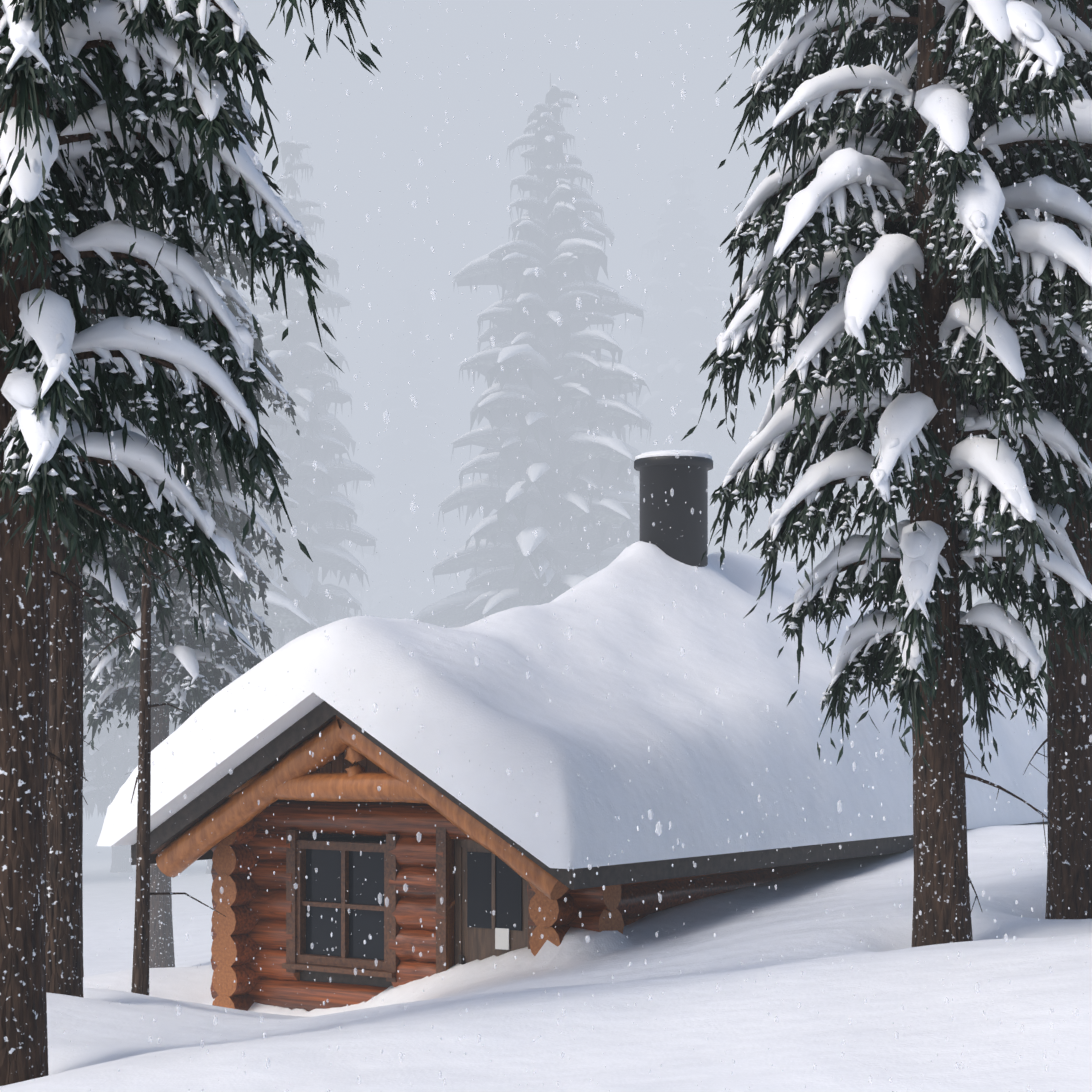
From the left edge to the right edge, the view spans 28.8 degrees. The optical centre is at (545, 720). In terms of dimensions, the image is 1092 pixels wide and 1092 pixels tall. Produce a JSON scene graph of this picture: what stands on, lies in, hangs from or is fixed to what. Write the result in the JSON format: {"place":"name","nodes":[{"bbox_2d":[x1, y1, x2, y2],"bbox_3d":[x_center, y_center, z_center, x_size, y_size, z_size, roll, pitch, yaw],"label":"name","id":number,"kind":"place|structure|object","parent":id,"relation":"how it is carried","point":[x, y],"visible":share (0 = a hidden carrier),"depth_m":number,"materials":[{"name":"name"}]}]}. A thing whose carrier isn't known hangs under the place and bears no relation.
{"place":"outdoors","nodes":[
{"label":"outdoors","id":0,"kind":"place"},
{"bbox_2d":[185,0,905,552],"label":"sky","id":1,"kind":"structure","parent":0,"point":[614,156],"materials":[{"name":"grey"}]},
{"bbox_2d":[0,767,1091,1091],"bbox_3d":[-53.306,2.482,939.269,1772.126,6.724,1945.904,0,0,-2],"label":"snow ground","id":2,"kind":"structure","parent":0,"point":[690,1029],"depth_m":11.48,"materials":[{"name":"white snow"}]},
{"bbox_2d":[83,606,173,872],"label":"spruce","id":3,"kind":"object","parent":2,"relation":"on","point":[105,759],"visible":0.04,"depth_m":72.42,"materials":[{"name":"grey plant"}]},
{"bbox_2d":[82,191,228,976],"bbox_3d":[-5.438,-5.571,23.693,3.568,18.000,3.836,0,0,-2],"label":"spruce","id":4,"kind":"object","parent":2,"relation":"on","point":[99,590],"visible":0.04,"depth_m":23.23,"materials":[{"name":"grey plant"}]},
{"bbox_2d":[88,529,225,994],"bbox_3d":[-3.322,-0.582,18.130,0.840,6.504,1.010,0,0,15],"label":"dead sapling","id":5,"kind":"object","parent":2,"relation":"on","point":[140,976],"visible":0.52,"depth_m":17.93,"materials":[{"name":"brown wood"}]},
{"bbox_2d":[45,2,283,997],"bbox_3d":[-3.650,-6.994,15.651,3.764,19.000,3.891,0,0,-2],"label":"pine tree","id":6,"kind":"object","parent":2,"relation":"on","point":[64,841],"depth_m":15.57,"materials":[{"name":"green plant"}]},
{"bbox_2d":[0,0,382,1085],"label":"spruce","id":7,"kind":"object","parent":2,"relation":"on","point":[72,144],"visible":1,"depth_m":11.57,"materials":[{"name":"green plant"}]},
{"bbox_2d":[83,68,299,967],"bbox_3d":[-6.466,-5.780,35.627,4.527,21.007,4.951,0,0,-2],"label":"spruce","id":8,"kind":"object","parent":2,"relation":"on","point":[185,671],"visible":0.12,"depth_m":35.30,"materials":[{"name":"grey plant"}]},
{"bbox_2d":[114,239,318,873],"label":"spruce","id":9,"kind":"object","parent":2,"relation":"on","point":[283,608],"depth_m":68.92,"materials":[{"name":"grey plant"}]},
{"bbox_2d":[228,232,265,315],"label":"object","id":10,"kind":"object","parent":2,"relation":"on","point":[244,291],"visible":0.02,"depth_m":101.08,"materials":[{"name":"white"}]},
{"bbox_2d":[245,136,377,659],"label":"spruce","id":11,"kind":"object","parent":2,"relation":"on","point":[320,508],"visible":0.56,"depth_m":74.82,"materials":[{"name":"grey plant"}]},
{"bbox_2d":[263,308,380,658],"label":"spruce","id":12,"kind":"object","parent":2,"relation":"on","point":[355,584],"visible":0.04,"depth_m":93.69,"materials":[{"name":"grey plant"}]},
{"bbox_2d":[351,418,375,593],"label":"snowflakes","id":13,"kind":"object","parent":2,"relation":"on","point":[371,422],"depth_m":179.31,"materials":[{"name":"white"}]},
{"bbox_2d":[368,235,524,605],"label":"spruce","id":14,"kind":"object","parent":2,"relation":"on","point":[453,355],"visible":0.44,"depth_m":110.97,"materials":[{"name":"grey plant"}]},
{"bbox_2d":[413,73,652,627],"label":"spruce","id":15,"kind":"object","parent":2,"relation":"on","point":[504,545],"visible":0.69,"depth_m":73.80,"materials":[{"name":"grey plant"}]},
{"bbox_2d":[131,701,1047,1011],"bbox_3d":[1.643,1.747,25.129,5.466,4.040,12.561,0,0,35],"label":"log cabin","id":16,"kind":"object","parent":2,"relation":"on","point":[225,821],"visible":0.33,"depth_m":20.81,"materials":[{"name":"brown wood"}]},
{"bbox_2d":[96,541,1047,868],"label":"roof snow","id":17,"kind":"structure","parent":16,"relation":"on","point":[496,711],"depth_m":20.88,"materials":[{"name":"white snow"}]},
{"bbox_2d":[634,450,712,566],"bbox_3d":[1.498,-1.593,24.925,0.930,3.120,0.930,0,0,-2],"label":"chimney pipe","id":18,"kind":"object","parent":16,"relation":"on","point":[660,475],"visible":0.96,"depth_m":24.57,"materials":[{"name":"black metal"}]},
{"bbox_2d":[612,337,659,527],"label":"spruce","id":19,"kind":"object","parent":2,"relation":"on","point":[645,340],"depth_m":139.72,"materials":[{"name":"grey plant"}]},
{"bbox_2d":[613,155,763,557],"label":"spruce","id":20,"kind":"object","parent":2,"relation":"on","point":[689,303],"visible":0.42,"depth_m":97.14,"materials":[{"name":"grey plant"}]},
{"bbox_2d":[683,86,816,562],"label":"spruce","id":21,"kind":"object","parent":2,"relation":"on","point":[731,196],"visible":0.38,"depth_m":114.47,"materials":[{"name":"grey plant"}]},
{"bbox_2d":[720,216,819,561],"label":"spruce","id":22,"kind":"object","parent":2,"relation":"on","point":[799,550],"depth_m":123.34,"materials":[{"name":"grey plant"}]},
{"bbox_2d":[802,369,966,612],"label":"spruce","id":23,"kind":"object","parent":2,"relation":"on","point":[818,559],"depth_m":99.77,"materials":[{"name":"grey plant"}]},
{"bbox_2d":[681,0,1091,947],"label":"spruce","id":24,"kind":"object","parent":2,"relation":"on","point":[1013,266],"visible":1,"depth_m":15.53,"materials":[{"name":"green plant"}]},
{"bbox_2d":[804,94,968,611],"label":"spruce","id":25,"kind":"object","parent":2,"relation":"on","point":[901,513],"depth_m":81.18,"materials":[{"name":"grey plant"}]},
{"bbox_2d":[874,0,1091,918],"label":"spruce","id":26,"kind":"object","parent":2,"relation":"on","point":[1069,860],"visible":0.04,"depth_m":16.92,"materials":[{"name":"green plant"}]},
{"bbox_2d":[959,387,1047,690],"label":"spruce","id":27,"kind":"object","parent":2,"relation":"on","point":[1036,637],"visible":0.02,"depth_m":71.35,"materials":[{"name":"grey plant"}]},
{"bbox_2d":[995,649,1047,702],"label":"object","id":28,"kind":"object","parent":2,"relation":"on","point":[1045,696],"depth_m":116.81,"materials":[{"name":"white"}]},
{"bbox_2d":[4,0,1091,1091],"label":"falling snowflakes","id":29,"kind":"object","parent":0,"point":[589,546],"visible":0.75,"depth_m":4.22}
]}

